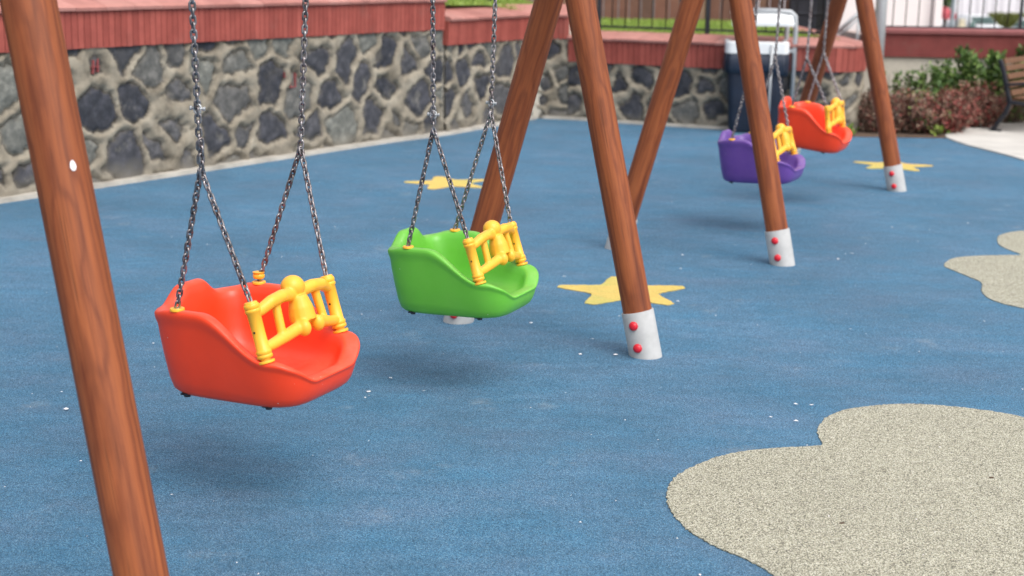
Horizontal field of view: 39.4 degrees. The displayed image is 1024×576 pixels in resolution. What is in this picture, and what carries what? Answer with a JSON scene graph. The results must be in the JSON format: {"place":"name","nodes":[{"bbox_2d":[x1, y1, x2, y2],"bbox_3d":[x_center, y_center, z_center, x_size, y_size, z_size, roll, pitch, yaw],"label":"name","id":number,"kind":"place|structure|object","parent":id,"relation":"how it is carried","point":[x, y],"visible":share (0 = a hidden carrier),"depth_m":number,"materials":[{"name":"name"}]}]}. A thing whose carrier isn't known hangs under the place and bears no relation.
{"place":"outdoors","nodes":[
{"label":"outdoors","id":0,"kind":"place"},
{"bbox_2d":[0,118,1023,575],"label":"play surface","id":1,"kind":"object","parent":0,"point":[552,438],"visible":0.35,"depth_m":5.88,"materials":[{"name":"blue rubber"}]},
{"bbox_2d":[0,0,447,196],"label":"retaining wall","id":2,"kind":"structure","parent":1,"relation":"on","point":[368,71],"depth_m":11.03,"materials":[{"name":"stone"}]},
{"bbox_2d":[0,116,535,203],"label":"kerb","id":3,"kind":"structure","parent":1,"relation":"on","point":[96,185],"depth_m":11.26,"materials":[{"name":"concrete"}]},
{"bbox_2d":[0,0,661,575],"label":"swing frame","id":4,"kind":"object","parent":1,"relation":"on","point":[76,248],"visible":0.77,"depth_m":3.16,"materials":[{"name":"brown wood"}]},
{"bbox_2d":[155,0,359,409],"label":"toddler swing","id":5,"kind":"object","parent":4,"relation":"hanging from","point":[269,346],"visible":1,"depth_m":4.17,"materials":[{"name":"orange plastic"}]},
{"bbox_2d":[388,0,538,319],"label":"toddler swing","id":6,"kind":"object","parent":4,"relation":"hanging from","point":[488,272],"visible":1,"depth_m":5.26,"materials":[{"name":"green plastic"}]},
{"bbox_2d":[404,176,483,188],"bbox_3d":[-0.491,-0.770,10.455,0.597,0.003,0.622,1,13,0],"label":"star marking","id":7,"kind":"object","parent":1,"relation":"on","point":[437,182],"visible":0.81,"depth_m":10.43,"materials":[{"name":"yellow rubber"}]},
{"bbox_2d":[4,150,1002,574],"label":"litter flecks","id":8,"kind":"object","parent":1,"relation":"on","point":[530,322],"visible":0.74,"depth_m":5.57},
{"bbox_2d":[440,4,570,130],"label":"retaining wall","id":9,"kind":"structure","parent":1,"relation":"on","point":[466,52],"depth_m":13.92,"materials":[{"name":"stone"}]},
{"bbox_2d":[557,276,684,304],"bbox_3d":[0.549,0.011,7.123,0.645,0.003,0.627,1,13,0],"label":"star marking","id":10,"kind":"object","parent":1,"relation":"on","point":[607,291],"visible":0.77,"depth_m":7.10,"materials":[{"name":"yellow rubber"}]},
{"bbox_2d":[542,115,728,129],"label":"kerb","id":11,"kind":"structure","parent":1,"relation":"on","point":[642,122],"depth_m":14.40,"materials":[{"name":"concrete"}]},
{"bbox_2d":[605,0,906,266],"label":"swing frame","id":12,"kind":"object","parent":1,"relation":"on","point":[778,242],"visible":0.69,"depth_m":7.78,"materials":[{"name":"brown wood"}]},
{"bbox_2d":[717,0,805,183],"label":"toddler swing","id":13,"kind":"object","parent":12,"relation":"hanging from","point":[736,157],"visible":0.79,"depth_m":8.59,"materials":[{"name":"purple plastic"}]},
{"bbox_2d":[778,0,851,153],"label":"toddler swing","id":14,"kind":"object","parent":12,"relation":"hanging from","point":[817,127],"visible":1,"depth_m":9.55,"materials":[{"name":"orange plastic"}]},
{"bbox_2d":[722,8,797,131],"bbox_3d":[2.393,-2.113,13.871,0.706,1.178,0.558,2,13,6],"label":"litter bin","id":15,"kind":"object","parent":1,"relation":"on","point":[765,17],"visible":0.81,"depth_m":13.68,"materials":[{"name":"blue plastic"}]},
{"bbox_2d":[666,403,1023,575],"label":"cloud marking","id":16,"kind":"object","parent":1,"relation":"on","point":[900,484],"visible":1,"depth_m":4.39,"materials":[{"name":"beige rubber"}]},
{"bbox_2d":[854,161,932,170],"bbox_3d":[3.145,-1.008,11.728,0.622,0.003,0.639,1,13,0],"label":"star marking","id":17,"kind":"object","parent":1,"relation":"on","point":[880,165],"visible":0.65,"depth_m":11.69,"materials":[{"name":"yellow rubber"}]},
{"bbox_2d":[944,231,1023,307],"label":"cloud marking","id":18,"kind":"object","parent":1,"relation":"on","point":[1001,277],"visible":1,"depth_m":7.72,"materials":[{"name":"beige rubber"}]},
{"bbox_2d":[445,0,839,39],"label":"lawn","id":19,"kind":"structure","parent":0,"point":[650,24],"depth_m":15.94,"materials":[{"name":"green plant"}]},
{"bbox_2d":[597,0,829,33],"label":"iron fence","id":20,"kind":"object","parent":19,"relation":"on","point":[707,29],"visible":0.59,"depth_m":14.34,"materials":[{"name":"metal"}]},
{"bbox_2d":[531,0,942,26],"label":"ground","id":21,"kind":"structure","parent":0,"point":[641,4],"depth_m":133.92,"materials":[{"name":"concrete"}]},
{"bbox_2d":[445,0,788,20],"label":"fence","id":22,"kind":"object","parent":21,"relation":"on","point":[659,9],"depth_m":18.34,"materials":[{"name":"metal"}]},
{"bbox_2d":[567,26,865,130],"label":"retaining wall","id":23,"kind":"structure","parent":21,"relation":"on","point":[634,59],"depth_m":14.13,"materials":[{"name":"stone"}]},
{"bbox_2d":[837,9,874,39],"bbox_3d":[3.816,-2.512,15.801,0.564,1.133,0.148,-6,15,-27],"label":"handrail","id":24,"kind":"object","parent":21,"relation":"on","point":[848,22],"visible":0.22,"depth_m":15.63,"materials":[{"name":"grey metal"}]},
{"bbox_2d":[860,27,1023,115],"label":"wall","id":25,"kind":"structure","parent":21,"relation":"on","point":[907,49],"depth_m":15.36,"materials":[{"name":"red paint"}]},
{"bbox_2d":[886,0,1023,28],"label":"iron fence","id":26,"kind":"object","parent":25,"relation":"on","point":[1020,15],"visible":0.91,"depth_m":15.48,"materials":[{"name":"metal"}]},
{"bbox_2d":[942,6,955,19],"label":"parasol","id":27,"kind":"object","parent":21,"relation":"on","point":[947,12],"visible":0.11,"depth_m":60.29,"materials":[{"name":"red fabric"}]},
{"bbox_2d":[943,0,956,26],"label":"tree","id":28,"kind":"object","parent":21,"relation":"on","point":[948,2],"visible":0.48,"depth_m":88.03,"materials":[{"name":"green plant"}]},
{"bbox_2d":[949,0,955,26],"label":"street pole","id":29,"kind":"object","parent":21,"relation":"on","point":[953,3],"visible":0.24,"depth_m":29.42,"materials":[{"name":"white metal"}]},
{"bbox_2d":[945,14,1001,26],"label":"parked car","id":30,"kind":"object","parent":21,"relation":"on","point":[988,21],"visible":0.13,"depth_m":79.83,"materials":[{"name":"white metal"}]},
{"bbox_2d":[987,11,1023,27],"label":"clipped hedge","id":31,"kind":"object","parent":21,"relation":"on","point":[1013,18],"visible":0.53,"depth_m":94.06,"materials":[{"name":"green plant"}]},
{"bbox_2d":[788,0,830,30],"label":"dark gate","id":32,"kind":"structure","parent":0,"point":[803,11],"depth_m":17.81,"materials":[{"name":"metal"}]},
{"bbox_2d":[841,30,860,39],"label":"pavement","id":33,"kind":"structure","parent":0,"point":[850,34],"depth_m":19.04,"materials":[{"name":"grey concrete"}]},
{"bbox_2d":[838,0,942,34],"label":"boundary wall","id":34,"kind":"structure","parent":0,"point":[850,10],"depth_m":19.63,"materials":[{"name":"paint"}]},
{"bbox_2d":[758,0,1023,25],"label":"building","id":35,"kind":"structure","parent":0,"point":[977,6],"depth_m":100.99,"materials":[{"name":"white paint"}]},
{"bbox_2d":[852,121,950,137],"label":"planting soil","id":36,"kind":"structure","parent":0,"point":[865,133],"depth_m":13.79,"materials":[{"name":"brown soil"}]},
{"bbox_2d":[848,123,858,133],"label":"shrub","id":37,"kind":"object","parent":36,"relation":"on","point":[851,128],"visible":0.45,"depth_m":13.69,"materials":[{"name":"green plant"}]},
{"bbox_2d":[864,0,887,121],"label":"lamp post","id":38,"kind":"object","parent":36,"relation":"on","point":[881,10],"visible":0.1,"depth_m":14.70,"materials":[{"name":"grey metal"}]},
{"bbox_2d":[857,89,903,132],"bbox_3d":[3.537,-1.747,13.981,0.572,0.475,0.511,1,13,0],"label":"shrub","id":39,"kind":"object","parent":36,"relation":"on","point":[868,118],"visible":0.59,"depth_m":13.95,"materials":[{"name":"brown plant"}]},
{"bbox_2d":[868,86,931,132],"bbox_3d":[3.773,-1.742,13.964,0.642,0.470,0.549,1,13,0],"label":"shrub","id":40,"kind":"object","parent":36,"relation":"on","point":[900,117],"visible":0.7,"depth_m":13.87,"materials":[{"name":"brown plant"}]},
{"bbox_2d":[885,70,915,95],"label":"shrub","id":41,"kind":"object","parent":36,"relation":"on","point":[896,80],"visible":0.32,"depth_m":14.55,"materials":[{"name":"green plant"}]},
{"bbox_2d":[904,64,929,101],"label":"shrub","id":42,"kind":"object","parent":36,"relation":"on","point":[919,84],"visible":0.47,"depth_m":14.56,"materials":[{"name":"green plant"}]},
{"bbox_2d":[911,72,941,103],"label":"shrub","id":43,"kind":"object","parent":36,"relation":"on","point":[930,84],"visible":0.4,"depth_m":14.57,"materials":[{"name":"green plant"}]},
{"bbox_2d":[900,88,957,133],"bbox_3d":[4.035,-1.715,13.933,0.563,0.452,0.579,-10,17,-41],"label":"shrub","id":44,"kind":"object","parent":36,"relation":"on","point":[927,123],"visible":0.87,"depth_m":13.86,"materials":[{"name":"red plant"}]},
{"bbox_2d":[930,124,949,135],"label":"shrub","id":45,"kind":"object","parent":36,"relation":"in","point":[939,129],"visible":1,"depth_m":13.80,"materials":[{"name":"green plant"}]},
{"bbox_2d":[927,57,963,100],"bbox_3d":[4.444,-2.021,14.687,0.370,0.695,0.299,1,13,0],"label":"shrub","id":46,"kind":"object","parent":36,"relation":"on","point":[949,77],"visible":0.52,"depth_m":14.62,"materials":[{"name":"green plant"}]},
{"bbox_2d":[924,84,981,133],"bbox_3d":[4.299,-1.761,14.000,0.579,0.498,0.624,12,17,41],"label":"shrub","id":47,"kind":"object","parent":36,"relation":"on","point":[961,114],"visible":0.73,"depth_m":13.91,"materials":[{"name":"red plant"}]},
{"bbox_2d":[954,43,985,96],"bbox_3d":[4.698,-2.112,14.795,0.270,0.832,0.407,-6,15,-29],"label":"shrub","id":48,"kind":"object","parent":36,"relation":"on","point":[971,64],"visible":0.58,"depth_m":14.69,"materials":[{"name":"green plant"}]},
{"bbox_2d":[957,19,965,26],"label":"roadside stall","id":49,"kind":"object","parent":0,"point":[961,22],"visible":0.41,"depth_m":70.64},
{"bbox_2d":[965,21,979,26],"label":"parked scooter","id":50,"kind":"object","parent":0,"point":[972,24],"visible":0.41,"depth_m":73.23,"materials":[{"name":"white"}]},
{"bbox_2d":[945,120,1023,160],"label":"concrete pad","id":51,"kind":"object","parent":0,"point":[1008,140],"visible":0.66,"depth_m":13.54,"materials":[{"name":"white concrete"}]},
{"bbox_2d":[954,76,1013,127],"bbox_3d":[4.716,-1.877,14.478,0.685,0.542,0.546,1,13,0],"label":"shrub","id":52,"kind":"object","parent":51,"relation":"on","point":[988,107],"visible":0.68,"depth_m":14.41,"materials":[{"name":"red plant"}]},
{"bbox_2d":[977,49,1008,114],"bbox_3d":[5.000,-2.111,14.925,0.373,0.782,0.312,8,15,27],"label":"shrub","id":53,"kind":"object","parent":51,"relation":"on","point":[988,75],"visible":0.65,"depth_m":14.85,"materials":[{"name":"green plant"}]},
{"bbox_2d":[975,80,1023,122],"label":"shrub","id":54,"kind":"object","parent":51,"relation":"on","point":[1014,113],"visible":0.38,"depth_m":14.92,"materials":[{"name":"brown plant"}]},
{"bbox_2d":[989,56,1023,131],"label":"park bench","id":55,"kind":"object","parent":51,"relation":"on","point":[1009,93],"visible":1,"depth_m":14.12,"materials":[{"name":"wood"}]},
{"bbox_2d":[1001,62,1023,117],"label":"shrub","id":56,"kind":"object","parent":51,"relation":"on","point":[1016,79],"visible":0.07,"depth_m":14.97,"materials":[{"name":"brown plant"}]},
{"bbox_2d":[1012,43,1023,101],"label":"shrub","id":57,"kind":"object","parent":51,"relation":"on","point":[1020,51],"visible":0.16,"depth_m":15.22,"materials":[{"name":"green plant"}]},
{"bbox_2d":[1011,18,1023,27],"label":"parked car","id":58,"kind":"object","parent":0,"point":[1015,25],"visible":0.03,"depth_m":76.22,"materials":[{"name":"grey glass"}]}
]}

